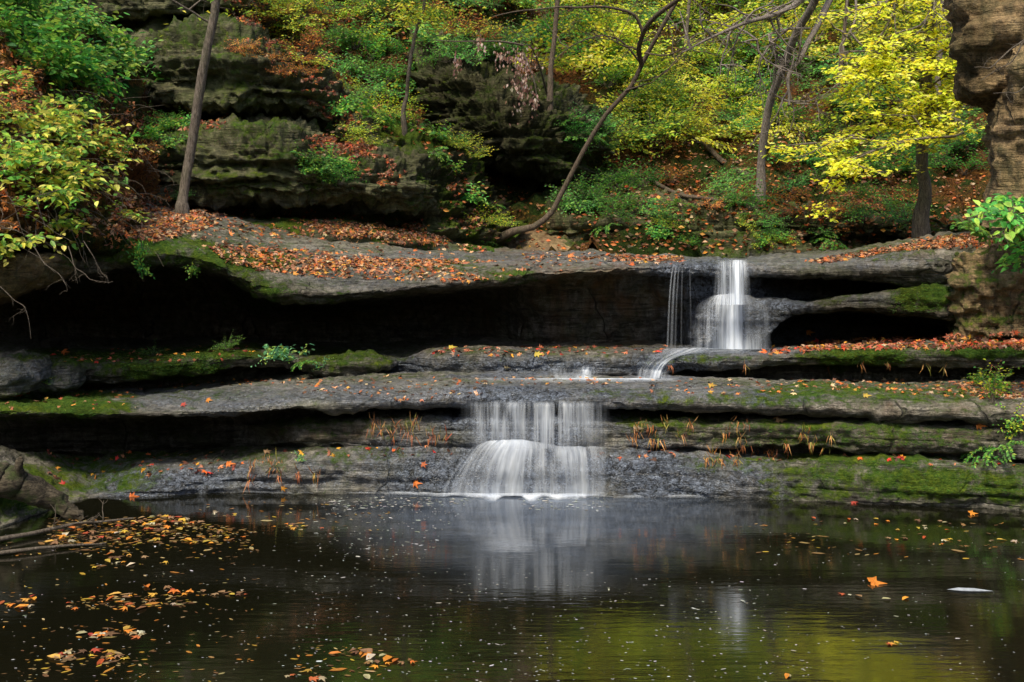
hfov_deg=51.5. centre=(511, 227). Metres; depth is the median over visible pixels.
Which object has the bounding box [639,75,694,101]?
bush
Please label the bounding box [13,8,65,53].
shrub
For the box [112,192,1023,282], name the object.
leaf litter
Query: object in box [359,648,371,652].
floating leaf
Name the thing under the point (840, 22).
bush
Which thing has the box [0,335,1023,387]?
rock ledge
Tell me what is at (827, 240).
shrub
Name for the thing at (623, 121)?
bush
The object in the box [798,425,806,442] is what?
grass tuft
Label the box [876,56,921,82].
bush
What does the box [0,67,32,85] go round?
bush
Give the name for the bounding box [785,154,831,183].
shrub
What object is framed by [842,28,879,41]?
bush
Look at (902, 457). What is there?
leaf litter
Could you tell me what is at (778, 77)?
bare tree
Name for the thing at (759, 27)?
bush
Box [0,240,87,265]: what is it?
bush
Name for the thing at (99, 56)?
shrub
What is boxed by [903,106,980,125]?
bush
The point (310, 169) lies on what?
shrub
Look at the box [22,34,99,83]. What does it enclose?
shrub
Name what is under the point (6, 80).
shrub
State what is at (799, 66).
bush
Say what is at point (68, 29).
shrub
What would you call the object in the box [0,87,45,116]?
bush
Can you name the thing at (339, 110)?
shrub
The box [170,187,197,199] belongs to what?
plant
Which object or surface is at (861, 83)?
bush
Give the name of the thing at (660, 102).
bush
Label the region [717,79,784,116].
bush
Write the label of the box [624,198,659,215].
shrub
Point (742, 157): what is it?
shrub
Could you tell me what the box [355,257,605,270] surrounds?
rock plate
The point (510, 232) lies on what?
leaning tree
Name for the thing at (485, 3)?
shrub
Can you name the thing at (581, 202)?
shrub
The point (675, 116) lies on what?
bush
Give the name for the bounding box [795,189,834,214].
shrub
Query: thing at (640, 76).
bush
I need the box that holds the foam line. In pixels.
[423,492,588,499]
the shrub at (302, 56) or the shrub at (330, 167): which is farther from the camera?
the shrub at (302, 56)
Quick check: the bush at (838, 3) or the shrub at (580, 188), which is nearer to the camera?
the shrub at (580, 188)
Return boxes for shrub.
[0,0,26,17]
[0,0,90,41]
[0,2,36,34]
[0,23,69,75]
[0,65,36,93]
[0,66,11,88]
[0,69,42,99]
[0,91,36,111]
[5,30,77,88]
[6,105,59,128]
[9,55,52,79]
[10,0,49,6]
[13,0,93,41]
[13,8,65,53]
[16,17,68,53]
[18,0,51,6]
[18,0,80,38]
[19,0,57,12]
[20,1,91,39]
[20,31,85,74]
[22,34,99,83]
[22,42,104,82]
[27,26,80,57]
[28,0,74,11]
[32,38,106,79]
[37,33,105,59]
[40,0,98,27]
[50,43,141,104]
[54,85,114,115]
[63,0,133,44]
[69,4,112,30]
[69,29,104,82]
[69,40,114,71]
[71,112,120,156]
[79,37,135,79]
[88,24,147,67]
[95,115,128,138]
[98,42,152,75]
[99,132,128,161]
[99,143,132,165]
[101,126,139,152]
[102,41,152,66]
[107,132,128,149]
[130,37,163,67]
[135,124,163,141]
[135,137,166,151]
[136,61,169,94]
[136,145,167,163]
[138,100,176,124]
[143,116,173,131]
[157,110,190,129]
[160,132,187,147]
[162,106,189,126]
[221,37,245,52]
[228,0,293,37]
[230,34,264,49]
[232,0,305,19]
[234,44,261,58]
[250,1,277,25]
[259,0,288,7]
[259,0,300,13]
[259,49,279,60]
[260,0,299,9]
[261,4,324,30]
[266,64,288,74]
[269,0,324,43]
[269,46,290,60]
[272,0,314,9]
[272,59,296,82]
[274,0,309,8]
[274,32,325,54]
[278,29,335,67]
[278,32,302,44]
[279,55,305,72]
[286,47,314,60]
[290,53,322,75]
[290,142,324,166]
[293,52,318,65]
[295,162,319,179]
[298,0,333,32]
[298,159,332,173]
[299,0,326,15]
[300,24,323,40]
[300,160,333,180]
[301,19,325,39]
[310,142,343,162]
[310,153,348,175]
[312,0,377,22]
[312,4,339,24]
[314,0,353,14]
[316,23,358,52]
[316,142,355,168]
[317,158,369,188]
[317,167,335,185]
[318,43,380,78]
[324,17,391,51]
[324,20,378,45]
[325,12,354,39]
[328,96,360,115]
[331,121,389,146]
[335,160,360,174]
[336,69,378,97]
[337,104,393,135]
[340,72,383,100]
[341,48,398,79]
[345,0,388,12]
[345,16,403,50]
[348,0,392,12]
[348,66,416,100]
[348,95,403,129]
[352,52,396,77]
[354,74,431,121]
[355,30,395,53]
[355,51,416,82]
[356,37,386,60]
[357,5,400,30]
[371,94,410,115]
[374,0,408,6]
[380,73,415,91]
[385,36,419,57]
[392,0,473,36]
[396,63,417,82]
[404,17,451,46]
[411,0,458,25]
[412,29,482,68]
[419,0,454,11]
[434,6,482,35]
[435,31,546,125]
[436,25,489,65]
[437,3,467,26]
[438,3,514,38]
[442,0,495,9]
[448,21,502,57]
[471,0,505,8]
[472,15,502,44]
[473,27,514,60]
[475,0,504,11]
[480,22,540,59]
[486,32,527,63]
[500,19,541,44]
[504,0,545,8]
[520,9,574,36]
[526,8,593,38]
[534,33,572,63]
[537,0,588,35]
[541,183,605,217]
[553,184,609,214]
[554,106,601,139]
[554,187,598,213]
[561,113,584,129]
[562,135,591,144]
[562,172,616,199]
[563,130,597,149]
[568,142,597,158]
[575,100,612,129]
[575,190,609,208]
[577,182,622,205]
[578,173,653,214]
[581,136,606,144]
[581,156,651,193]
[587,103,624,136]
[587,163,630,185]
[590,169,616,186]
[590,223,622,236]
[594,161,635,177]
[595,126,624,149]
[596,194,640,221]
[611,154,678,186]
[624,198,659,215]
[633,193,688,222]
[646,160,696,182]
[652,135,682,149]
[661,198,696,207]
[696,154,761,193]
[696,188,729,209]
[710,159,750,182]
[714,176,752,201]
[719,152,746,160]
[721,199,754,210]
[723,167,786,210]
[736,209,768,221]
[757,180,808,204]
[768,165,815,193]
[768,202,805,220]
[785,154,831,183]
[789,132,826,165]
[794,218,841,238]
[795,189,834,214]
[804,217,838,245]
[815,232,849,249]
[823,193,865,216]
[824,219,855,232]
[825,193,890,223]
[828,176,895,203]
[843,184,897,209]
[866,179,937,214]
[872,187,933,225]
[888,188,917,197]
[889,186,916,201]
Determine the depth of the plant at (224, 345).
16.50 m
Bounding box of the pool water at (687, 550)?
[0,490,1023,681]
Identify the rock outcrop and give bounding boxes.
[332,96,527,247]
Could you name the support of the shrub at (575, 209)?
on the hillside
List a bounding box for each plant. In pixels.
[126,238,154,278]
[136,338,167,355]
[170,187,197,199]
[182,247,200,279]
[208,331,245,350]
[250,346,291,366]
[263,343,314,368]
[291,451,307,460]
[312,356,331,370]
[645,219,674,239]
[647,210,691,231]
[653,207,681,223]
[676,233,699,246]
[735,213,761,226]
[746,206,792,226]
[747,226,778,248]
[747,229,788,247]
[753,224,794,240]
[765,223,799,244]
[964,368,990,386]
[968,358,1023,403]
[993,401,1023,440]
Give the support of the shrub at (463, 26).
on the rock bluff
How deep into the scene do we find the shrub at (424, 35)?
29.03 m
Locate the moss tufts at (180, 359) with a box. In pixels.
[2,121,1023,499]
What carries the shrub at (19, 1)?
on the steep bank
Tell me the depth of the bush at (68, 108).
15.91 m
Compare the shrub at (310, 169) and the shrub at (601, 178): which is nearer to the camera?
the shrub at (310, 169)
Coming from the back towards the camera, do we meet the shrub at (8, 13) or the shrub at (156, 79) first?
the shrub at (156, 79)
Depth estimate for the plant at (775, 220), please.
24.61 m
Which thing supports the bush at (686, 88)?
on the hillside
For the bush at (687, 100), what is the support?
on the hillside
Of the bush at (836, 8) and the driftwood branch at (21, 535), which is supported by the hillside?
the bush at (836, 8)
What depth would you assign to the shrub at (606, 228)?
25.27 m
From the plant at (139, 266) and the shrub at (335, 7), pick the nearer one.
the plant at (139, 266)
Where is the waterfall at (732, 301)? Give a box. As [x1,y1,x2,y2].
[712,260,756,348]
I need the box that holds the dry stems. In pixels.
[0,63,181,279]
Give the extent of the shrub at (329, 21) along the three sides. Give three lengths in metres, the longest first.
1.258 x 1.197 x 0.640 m
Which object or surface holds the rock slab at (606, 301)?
on the ground
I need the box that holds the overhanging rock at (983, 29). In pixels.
[941,0,1023,241]
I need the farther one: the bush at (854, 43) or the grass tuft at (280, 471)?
the bush at (854, 43)
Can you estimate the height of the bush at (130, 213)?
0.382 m
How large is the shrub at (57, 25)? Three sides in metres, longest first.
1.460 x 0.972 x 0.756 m
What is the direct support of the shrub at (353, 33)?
on the hillside
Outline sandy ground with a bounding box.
[507,229,587,251]
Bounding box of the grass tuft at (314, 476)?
[307,465,319,484]
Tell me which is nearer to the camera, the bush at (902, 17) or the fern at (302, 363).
the fern at (302, 363)
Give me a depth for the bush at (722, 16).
36.99 m
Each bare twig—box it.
[0,286,30,336]
[30,241,67,291]
[36,189,64,226]
[68,246,112,282]
[83,241,108,283]
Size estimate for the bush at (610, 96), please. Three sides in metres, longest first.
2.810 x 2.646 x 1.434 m
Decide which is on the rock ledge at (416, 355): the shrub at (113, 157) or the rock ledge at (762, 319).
the rock ledge at (762, 319)
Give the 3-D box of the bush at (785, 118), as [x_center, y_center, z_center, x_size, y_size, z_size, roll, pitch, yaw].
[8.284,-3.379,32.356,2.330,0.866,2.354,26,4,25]
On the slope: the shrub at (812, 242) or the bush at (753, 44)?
the shrub at (812, 242)
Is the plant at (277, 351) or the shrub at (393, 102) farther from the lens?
the shrub at (393, 102)
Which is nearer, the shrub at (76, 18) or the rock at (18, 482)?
the rock at (18, 482)
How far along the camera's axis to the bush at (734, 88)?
33.44 m
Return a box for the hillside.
[51,0,990,256]
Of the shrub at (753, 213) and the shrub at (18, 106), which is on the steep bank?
the shrub at (18, 106)
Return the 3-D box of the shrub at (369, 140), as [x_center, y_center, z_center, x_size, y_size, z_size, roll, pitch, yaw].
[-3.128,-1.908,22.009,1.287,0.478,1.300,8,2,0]
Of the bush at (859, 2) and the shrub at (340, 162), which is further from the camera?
the bush at (859, 2)
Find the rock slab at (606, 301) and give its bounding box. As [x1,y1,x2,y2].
[0,202,992,342]
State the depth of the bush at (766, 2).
37.80 m
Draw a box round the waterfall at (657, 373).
[644,348,713,377]
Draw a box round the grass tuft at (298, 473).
[294,463,301,483]
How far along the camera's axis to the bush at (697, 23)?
37.29 m
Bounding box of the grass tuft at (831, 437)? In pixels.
[826,432,835,445]
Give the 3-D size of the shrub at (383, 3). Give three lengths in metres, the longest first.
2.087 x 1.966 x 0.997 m
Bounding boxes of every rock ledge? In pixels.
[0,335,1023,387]
[0,370,1023,453]
[0,408,1023,460]
[0,445,1023,527]
[683,283,955,349]
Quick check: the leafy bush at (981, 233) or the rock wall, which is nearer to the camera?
the leafy bush at (981, 233)
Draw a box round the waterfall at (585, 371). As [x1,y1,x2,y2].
[580,368,589,377]
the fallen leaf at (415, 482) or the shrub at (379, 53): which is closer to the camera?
the fallen leaf at (415, 482)
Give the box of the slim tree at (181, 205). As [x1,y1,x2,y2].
[160,0,293,213]
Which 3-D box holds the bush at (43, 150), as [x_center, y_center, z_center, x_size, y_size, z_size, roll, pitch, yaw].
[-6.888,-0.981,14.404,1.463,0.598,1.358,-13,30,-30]
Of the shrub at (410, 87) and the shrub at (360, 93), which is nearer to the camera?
the shrub at (360, 93)
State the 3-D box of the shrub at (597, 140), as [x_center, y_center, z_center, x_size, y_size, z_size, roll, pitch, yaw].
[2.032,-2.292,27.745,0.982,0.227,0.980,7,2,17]
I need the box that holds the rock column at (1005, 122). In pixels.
[981,44,1023,227]
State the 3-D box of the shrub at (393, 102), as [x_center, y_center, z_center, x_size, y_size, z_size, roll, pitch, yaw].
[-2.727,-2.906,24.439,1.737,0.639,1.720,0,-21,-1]
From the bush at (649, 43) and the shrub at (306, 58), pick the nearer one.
the shrub at (306, 58)
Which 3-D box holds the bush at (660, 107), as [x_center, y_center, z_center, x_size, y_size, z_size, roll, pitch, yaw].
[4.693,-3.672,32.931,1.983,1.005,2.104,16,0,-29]
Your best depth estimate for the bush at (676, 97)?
32.47 m
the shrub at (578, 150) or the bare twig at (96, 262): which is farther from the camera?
the shrub at (578, 150)
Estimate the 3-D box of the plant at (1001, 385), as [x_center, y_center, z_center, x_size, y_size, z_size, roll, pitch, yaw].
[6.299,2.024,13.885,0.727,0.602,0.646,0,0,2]
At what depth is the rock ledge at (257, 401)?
14.44 m
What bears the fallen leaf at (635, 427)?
on the grass tuft
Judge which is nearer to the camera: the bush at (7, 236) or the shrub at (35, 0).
the bush at (7, 236)
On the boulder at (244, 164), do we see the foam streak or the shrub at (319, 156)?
the shrub at (319, 156)
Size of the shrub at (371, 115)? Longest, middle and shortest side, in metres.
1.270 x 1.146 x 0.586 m
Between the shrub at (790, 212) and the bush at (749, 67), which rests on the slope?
the shrub at (790, 212)
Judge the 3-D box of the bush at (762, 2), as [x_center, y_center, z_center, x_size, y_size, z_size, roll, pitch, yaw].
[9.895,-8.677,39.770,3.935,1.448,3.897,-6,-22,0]
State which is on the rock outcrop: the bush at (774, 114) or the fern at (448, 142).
the fern at (448, 142)
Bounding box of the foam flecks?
[1,497,1023,681]
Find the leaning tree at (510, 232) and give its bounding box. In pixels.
[492,0,758,245]
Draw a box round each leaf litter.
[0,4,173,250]
[5,375,1023,409]
[47,345,1014,483]
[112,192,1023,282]
[121,0,492,233]
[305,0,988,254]
[431,329,1023,356]
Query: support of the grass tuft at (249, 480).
on the rock ledge at (630, 473)
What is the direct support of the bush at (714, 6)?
on the hillside
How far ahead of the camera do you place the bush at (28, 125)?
15.08 m
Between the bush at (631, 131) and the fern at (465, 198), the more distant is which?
the bush at (631, 131)
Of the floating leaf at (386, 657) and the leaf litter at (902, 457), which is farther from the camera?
the leaf litter at (902, 457)
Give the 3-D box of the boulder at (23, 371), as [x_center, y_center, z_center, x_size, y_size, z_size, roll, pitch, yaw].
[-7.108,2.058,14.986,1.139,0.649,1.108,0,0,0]
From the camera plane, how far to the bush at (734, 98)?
33.17 m
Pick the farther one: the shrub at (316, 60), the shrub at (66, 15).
the shrub at (316, 60)
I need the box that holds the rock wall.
[646,261,782,324]
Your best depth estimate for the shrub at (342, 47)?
29.92 m
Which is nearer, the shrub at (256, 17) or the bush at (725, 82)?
the shrub at (256, 17)
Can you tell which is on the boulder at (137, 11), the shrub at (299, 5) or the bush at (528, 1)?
the shrub at (299, 5)
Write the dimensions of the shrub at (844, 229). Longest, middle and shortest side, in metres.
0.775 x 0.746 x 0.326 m
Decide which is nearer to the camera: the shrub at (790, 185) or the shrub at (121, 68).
the shrub at (121, 68)
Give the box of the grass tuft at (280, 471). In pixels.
[276,465,284,485]
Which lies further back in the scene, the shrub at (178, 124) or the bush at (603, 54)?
the bush at (603, 54)
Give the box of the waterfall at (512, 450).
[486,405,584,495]
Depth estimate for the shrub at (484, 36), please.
29.53 m
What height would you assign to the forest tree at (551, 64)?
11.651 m
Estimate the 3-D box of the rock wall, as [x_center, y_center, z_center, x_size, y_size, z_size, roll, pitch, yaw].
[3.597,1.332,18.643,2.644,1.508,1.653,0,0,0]
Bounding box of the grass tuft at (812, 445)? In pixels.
[809,437,816,454]
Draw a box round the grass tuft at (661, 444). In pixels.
[654,439,665,449]
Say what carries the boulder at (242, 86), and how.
on the steep bank
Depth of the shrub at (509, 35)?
35.07 m
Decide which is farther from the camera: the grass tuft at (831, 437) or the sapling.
the sapling
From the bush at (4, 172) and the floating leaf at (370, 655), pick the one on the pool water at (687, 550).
the floating leaf at (370, 655)
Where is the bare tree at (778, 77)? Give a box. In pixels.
[668,0,949,201]
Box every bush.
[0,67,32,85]
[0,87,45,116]
[0,100,30,115]
[0,105,59,138]
[0,125,66,171]
[0,127,66,162]
[0,135,64,162]
[0,142,23,154]
[0,142,58,176]
[0,162,32,184]
[0,170,103,198]
[0,206,96,254]
[0,234,12,257]
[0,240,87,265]
[1,96,74,135]
[1,97,96,139]
[8,148,104,198]
[8,163,106,203]
[12,194,91,234]
[13,96,107,128]
[13,175,112,207]
[15,128,97,168]
[19,83,105,126]
[27,169,90,211]
[28,117,104,148]
[34,118,102,146]
[34,141,92,177]
[45,213,93,244]
[64,151,142,195]
[81,116,131,157]
[99,144,153,162]
[100,200,155,222]
[106,131,143,151]
[483,12,602,73]
[512,0,567,14]
[512,27,634,79]
[524,14,618,65]
[542,0,650,35]
[543,0,601,9]
[546,0,639,41]
[552,10,663,61]
[553,0,603,9]
[564,19,603,48]
[573,49,645,86]
[575,0,633,31]
[575,52,635,87]
[581,5,683,45]
[582,35,671,68]
[585,33,634,67]
[585,39,638,65]
[588,87,676,115]
[588,109,625,140]
[591,0,677,33]
[594,2,653,23]
[595,89,645,130]
[596,105,639,146]
[599,83,709,142]
[601,102,668,161]
[602,104,651,138]
[603,51,672,77]
[604,0,659,5]
[605,0,707,21]
[605,41,669,78]
[608,14,672,62]
[608,85,657,116]
[609,38,676,71]
[611,60,664,91]
[612,49,693,77]
[612,78,678,108]
[614,89,659,128]
[616,57,677,92]
[616,109,692,146]
[619,82,711,117]
[619,84,684,120]
[621,62,662,88]
[622,0,690,30]
[623,75,698,104]
[623,95,725,146]
[627,70,697,114]
[628,67,694,100]
[629,103,667,122]
[635,41,683,69]
[636,45,689,77]
[637,72,689,94]
[638,73,699,109]
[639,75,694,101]
[640,99,707,132]
[641,74,701,105]
[642,91,687,121]
[645,87,706,112]
[645,109,716,124]
[646,87,701,109]
[646,114,709,152]
[651,106,737,157]
[656,72,708,103]
[659,0,725,13]
[661,76,703,105]
[667,54,744,90]
[667,55,750,86]
[670,15,752,67]
[671,106,761,139]
[672,1,726,34]
[673,26,765,64]
[673,29,760,66]
[674,0,768,36]
[677,58,712,90]
[678,89,774,147]
[679,0,774,20]
[690,87,775,117]
[695,48,762,79]
[697,56,735,79]
[697,76,750,100]
[699,45,751,81]
[702,70,751,98]
[706,83,777,121]
[707,0,814,61]
[710,64,748,84]
[713,110,762,134]
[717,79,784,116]
[718,49,771,81]
[721,0,808,35]
[721,0,826,60]
[721,0,852,38]
[722,70,787,106]
[724,56,792,94]
[725,0,806,16]
[726,96,799,124]
[727,93,800,123]
[731,0,805,11]
[731,43,789,74]
[732,85,799,109]
[742,109,818,145]
[743,136,804,164]
[748,98,805,129]
[749,94,811,133]
[750,6,812,38]
[752,0,852,44]
[754,38,849,63]
[758,88,812,124]
[772,0,849,25]
[772,37,825,73]
[790,63,836,92]
[790,119,843,163]
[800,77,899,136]
[801,19,885,54]
[801,32,865,75]
[803,78,893,108]
[804,0,904,22]
[806,129,892,177]
[809,79,884,111]
[810,127,906,169]
[811,0,891,33]
[817,1,858,11]
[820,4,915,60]
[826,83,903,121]
[828,21,890,52]
[829,12,924,59]
[829,69,906,99]
[830,0,923,17]
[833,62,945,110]
[834,87,902,119]
[842,0,897,6]
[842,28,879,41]
[849,33,919,58]
[850,14,943,56]
[852,15,914,45]
[854,5,949,40]
[857,141,932,179]
[859,125,910,147]
[864,0,922,29]
[868,66,914,98]
[871,129,949,166]
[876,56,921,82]
[879,12,954,67]
[883,0,923,21]
[891,147,950,172]
[892,31,954,68]
[897,62,952,96]
[898,20,949,56]
[900,49,953,92]
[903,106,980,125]
[928,117,981,159]
[930,108,983,148]
[934,110,987,149]
[934,137,988,174]
[950,218,1023,255]
[964,192,1023,249]
[978,195,1023,242]
[991,238,1023,273]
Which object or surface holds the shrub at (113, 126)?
on the steep bank
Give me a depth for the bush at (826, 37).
35.56 m
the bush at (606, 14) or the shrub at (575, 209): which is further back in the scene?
the bush at (606, 14)
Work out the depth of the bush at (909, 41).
35.33 m
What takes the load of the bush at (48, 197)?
on the steep bank
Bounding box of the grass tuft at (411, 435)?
[403,426,420,444]
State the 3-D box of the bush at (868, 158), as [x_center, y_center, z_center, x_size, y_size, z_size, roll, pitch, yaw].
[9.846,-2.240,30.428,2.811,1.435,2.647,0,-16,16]
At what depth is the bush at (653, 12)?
36.81 m
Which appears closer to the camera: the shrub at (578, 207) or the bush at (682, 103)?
the shrub at (578, 207)
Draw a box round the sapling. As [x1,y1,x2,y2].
[368,0,495,135]
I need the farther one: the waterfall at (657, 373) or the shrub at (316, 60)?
the shrub at (316, 60)
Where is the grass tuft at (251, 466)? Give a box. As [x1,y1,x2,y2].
[248,459,255,475]
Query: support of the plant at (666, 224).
on the hillside
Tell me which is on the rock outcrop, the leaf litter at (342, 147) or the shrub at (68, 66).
the leaf litter at (342, 147)
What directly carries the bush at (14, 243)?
on the steep bank
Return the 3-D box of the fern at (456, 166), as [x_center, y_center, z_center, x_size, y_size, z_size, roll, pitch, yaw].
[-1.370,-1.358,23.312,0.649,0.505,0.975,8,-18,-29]
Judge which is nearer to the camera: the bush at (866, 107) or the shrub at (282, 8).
the shrub at (282, 8)
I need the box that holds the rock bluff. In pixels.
[404,25,617,191]
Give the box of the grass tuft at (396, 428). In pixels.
[392,421,402,436]
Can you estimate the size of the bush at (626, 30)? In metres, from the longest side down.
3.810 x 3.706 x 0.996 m
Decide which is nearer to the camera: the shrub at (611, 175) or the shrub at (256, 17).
the shrub at (256, 17)
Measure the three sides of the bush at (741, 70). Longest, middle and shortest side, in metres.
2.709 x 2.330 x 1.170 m
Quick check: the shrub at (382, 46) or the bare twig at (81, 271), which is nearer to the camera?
the bare twig at (81, 271)
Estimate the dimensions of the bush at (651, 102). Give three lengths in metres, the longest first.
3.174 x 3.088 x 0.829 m
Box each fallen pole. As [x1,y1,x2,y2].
[650,177,726,203]
[702,140,752,178]
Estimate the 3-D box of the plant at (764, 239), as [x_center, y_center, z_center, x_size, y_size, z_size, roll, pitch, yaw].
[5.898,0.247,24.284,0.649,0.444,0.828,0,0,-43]
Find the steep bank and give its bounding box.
[0,2,163,258]
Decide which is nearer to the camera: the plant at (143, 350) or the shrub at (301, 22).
the plant at (143, 350)
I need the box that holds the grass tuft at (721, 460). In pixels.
[711,452,724,468]
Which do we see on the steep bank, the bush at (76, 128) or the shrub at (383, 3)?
the bush at (76, 128)
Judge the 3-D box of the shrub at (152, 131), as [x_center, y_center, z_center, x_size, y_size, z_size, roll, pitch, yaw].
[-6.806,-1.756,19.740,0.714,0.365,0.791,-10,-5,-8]
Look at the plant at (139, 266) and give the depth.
15.93 m
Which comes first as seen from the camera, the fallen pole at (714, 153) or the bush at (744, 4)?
the fallen pole at (714, 153)
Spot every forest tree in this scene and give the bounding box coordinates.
[547,0,559,109]
[684,0,690,44]
[836,0,848,87]
[935,0,945,120]
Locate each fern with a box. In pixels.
[291,360,316,370]
[408,118,462,142]
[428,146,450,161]
[431,123,467,147]
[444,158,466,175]
[447,121,483,148]
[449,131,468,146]
[460,180,489,204]
[462,201,512,228]
[463,125,496,159]
[485,211,521,226]
[960,447,1004,467]
[968,441,1023,465]
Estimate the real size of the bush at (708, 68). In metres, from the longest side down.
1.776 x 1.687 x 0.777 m
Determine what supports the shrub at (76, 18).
on the steep bank
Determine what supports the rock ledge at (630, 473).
in the pool water at (687, 550)
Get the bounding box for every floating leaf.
[48,654,59,657]
[55,656,75,661]
[104,631,118,636]
[309,676,318,681]
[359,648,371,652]
[366,653,375,659]
[383,655,393,660]
[867,576,887,585]
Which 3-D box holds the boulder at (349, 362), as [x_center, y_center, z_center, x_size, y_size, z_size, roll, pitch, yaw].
[-2.562,2.147,16.708,1.559,0.460,1.172,0,0,0]
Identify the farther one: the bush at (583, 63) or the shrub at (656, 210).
the bush at (583, 63)
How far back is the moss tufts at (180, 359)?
15.85 m
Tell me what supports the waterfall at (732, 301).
on the rock ledge at (762, 319)
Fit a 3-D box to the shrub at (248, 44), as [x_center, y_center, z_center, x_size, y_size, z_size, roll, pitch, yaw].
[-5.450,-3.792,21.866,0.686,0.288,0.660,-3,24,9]
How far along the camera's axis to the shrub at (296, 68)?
21.93 m
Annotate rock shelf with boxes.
[171,205,493,251]
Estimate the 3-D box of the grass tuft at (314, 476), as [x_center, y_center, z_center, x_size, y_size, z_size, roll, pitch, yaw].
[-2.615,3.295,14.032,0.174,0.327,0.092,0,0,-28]
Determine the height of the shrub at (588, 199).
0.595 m
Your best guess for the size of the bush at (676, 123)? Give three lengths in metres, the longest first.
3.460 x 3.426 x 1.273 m
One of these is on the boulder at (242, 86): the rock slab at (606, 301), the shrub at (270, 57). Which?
the shrub at (270, 57)
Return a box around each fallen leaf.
[413,480,422,487]
[633,425,643,431]
[773,416,786,422]
[976,424,986,428]
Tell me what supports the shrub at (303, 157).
on the boulder at (244, 164)
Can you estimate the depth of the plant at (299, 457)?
14.16 m
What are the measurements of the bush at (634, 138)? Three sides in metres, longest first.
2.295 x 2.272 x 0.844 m
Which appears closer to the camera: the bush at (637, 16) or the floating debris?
the floating debris
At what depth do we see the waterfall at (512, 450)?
14.02 m
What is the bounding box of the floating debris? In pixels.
[2,502,1023,681]
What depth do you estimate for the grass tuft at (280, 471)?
14.02 m
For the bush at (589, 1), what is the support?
on the hillside
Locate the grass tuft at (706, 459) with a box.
[704,452,715,469]
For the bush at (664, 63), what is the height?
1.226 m
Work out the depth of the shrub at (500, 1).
36.43 m
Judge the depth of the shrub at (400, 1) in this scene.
32.28 m
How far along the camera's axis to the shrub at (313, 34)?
30.26 m
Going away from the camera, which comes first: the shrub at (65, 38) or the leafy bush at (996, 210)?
the leafy bush at (996, 210)
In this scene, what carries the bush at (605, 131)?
on the rock bluff
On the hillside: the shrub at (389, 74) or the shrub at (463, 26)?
the shrub at (389, 74)
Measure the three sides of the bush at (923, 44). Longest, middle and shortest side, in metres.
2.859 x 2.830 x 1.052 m
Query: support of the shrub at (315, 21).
on the boulder at (137, 11)
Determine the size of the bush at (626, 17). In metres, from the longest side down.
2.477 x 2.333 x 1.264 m
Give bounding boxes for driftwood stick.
[0,542,106,554]
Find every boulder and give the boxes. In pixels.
[0,251,77,304]
[0,349,51,397]
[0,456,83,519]
[37,358,85,392]
[52,0,315,44]
[104,7,349,132]
[146,113,442,228]
[298,349,398,376]
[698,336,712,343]
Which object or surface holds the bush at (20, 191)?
on the steep bank
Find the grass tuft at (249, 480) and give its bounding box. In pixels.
[243,470,255,491]
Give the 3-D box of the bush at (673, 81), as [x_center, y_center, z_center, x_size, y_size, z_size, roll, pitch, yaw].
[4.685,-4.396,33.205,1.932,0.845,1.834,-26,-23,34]
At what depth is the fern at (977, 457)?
13.52 m
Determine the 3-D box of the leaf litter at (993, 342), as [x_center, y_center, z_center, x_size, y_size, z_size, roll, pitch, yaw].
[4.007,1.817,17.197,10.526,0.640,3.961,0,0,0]
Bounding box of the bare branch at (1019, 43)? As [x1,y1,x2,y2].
[975,39,1023,102]
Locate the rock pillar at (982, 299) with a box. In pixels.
[939,234,1023,341]
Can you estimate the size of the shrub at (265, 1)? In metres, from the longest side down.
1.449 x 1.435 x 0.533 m
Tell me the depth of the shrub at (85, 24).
20.24 m
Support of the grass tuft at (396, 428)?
on the rock ledge at (613, 428)
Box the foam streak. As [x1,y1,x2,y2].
[948,588,989,590]
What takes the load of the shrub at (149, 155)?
on the steep bank
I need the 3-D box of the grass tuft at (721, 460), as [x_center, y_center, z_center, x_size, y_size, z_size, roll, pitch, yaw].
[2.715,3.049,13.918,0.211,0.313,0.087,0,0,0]
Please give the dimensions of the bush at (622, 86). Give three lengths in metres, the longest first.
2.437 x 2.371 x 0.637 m
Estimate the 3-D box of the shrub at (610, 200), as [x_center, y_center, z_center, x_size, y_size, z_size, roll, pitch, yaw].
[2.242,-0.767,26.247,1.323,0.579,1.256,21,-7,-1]
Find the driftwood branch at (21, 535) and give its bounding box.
[0,497,133,541]
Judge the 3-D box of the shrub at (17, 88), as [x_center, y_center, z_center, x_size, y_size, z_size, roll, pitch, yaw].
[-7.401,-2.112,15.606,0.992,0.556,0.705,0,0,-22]
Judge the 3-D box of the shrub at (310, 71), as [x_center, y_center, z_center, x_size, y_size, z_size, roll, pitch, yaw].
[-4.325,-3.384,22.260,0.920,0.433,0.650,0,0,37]
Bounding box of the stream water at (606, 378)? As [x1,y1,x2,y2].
[541,378,656,379]
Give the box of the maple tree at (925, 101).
[760,0,984,238]
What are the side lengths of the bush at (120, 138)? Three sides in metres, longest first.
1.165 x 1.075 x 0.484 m
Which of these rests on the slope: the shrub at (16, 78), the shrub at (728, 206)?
the shrub at (728, 206)
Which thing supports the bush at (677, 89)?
on the hillside
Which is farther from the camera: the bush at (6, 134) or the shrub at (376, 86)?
the shrub at (376, 86)
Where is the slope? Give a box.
[545,188,993,258]

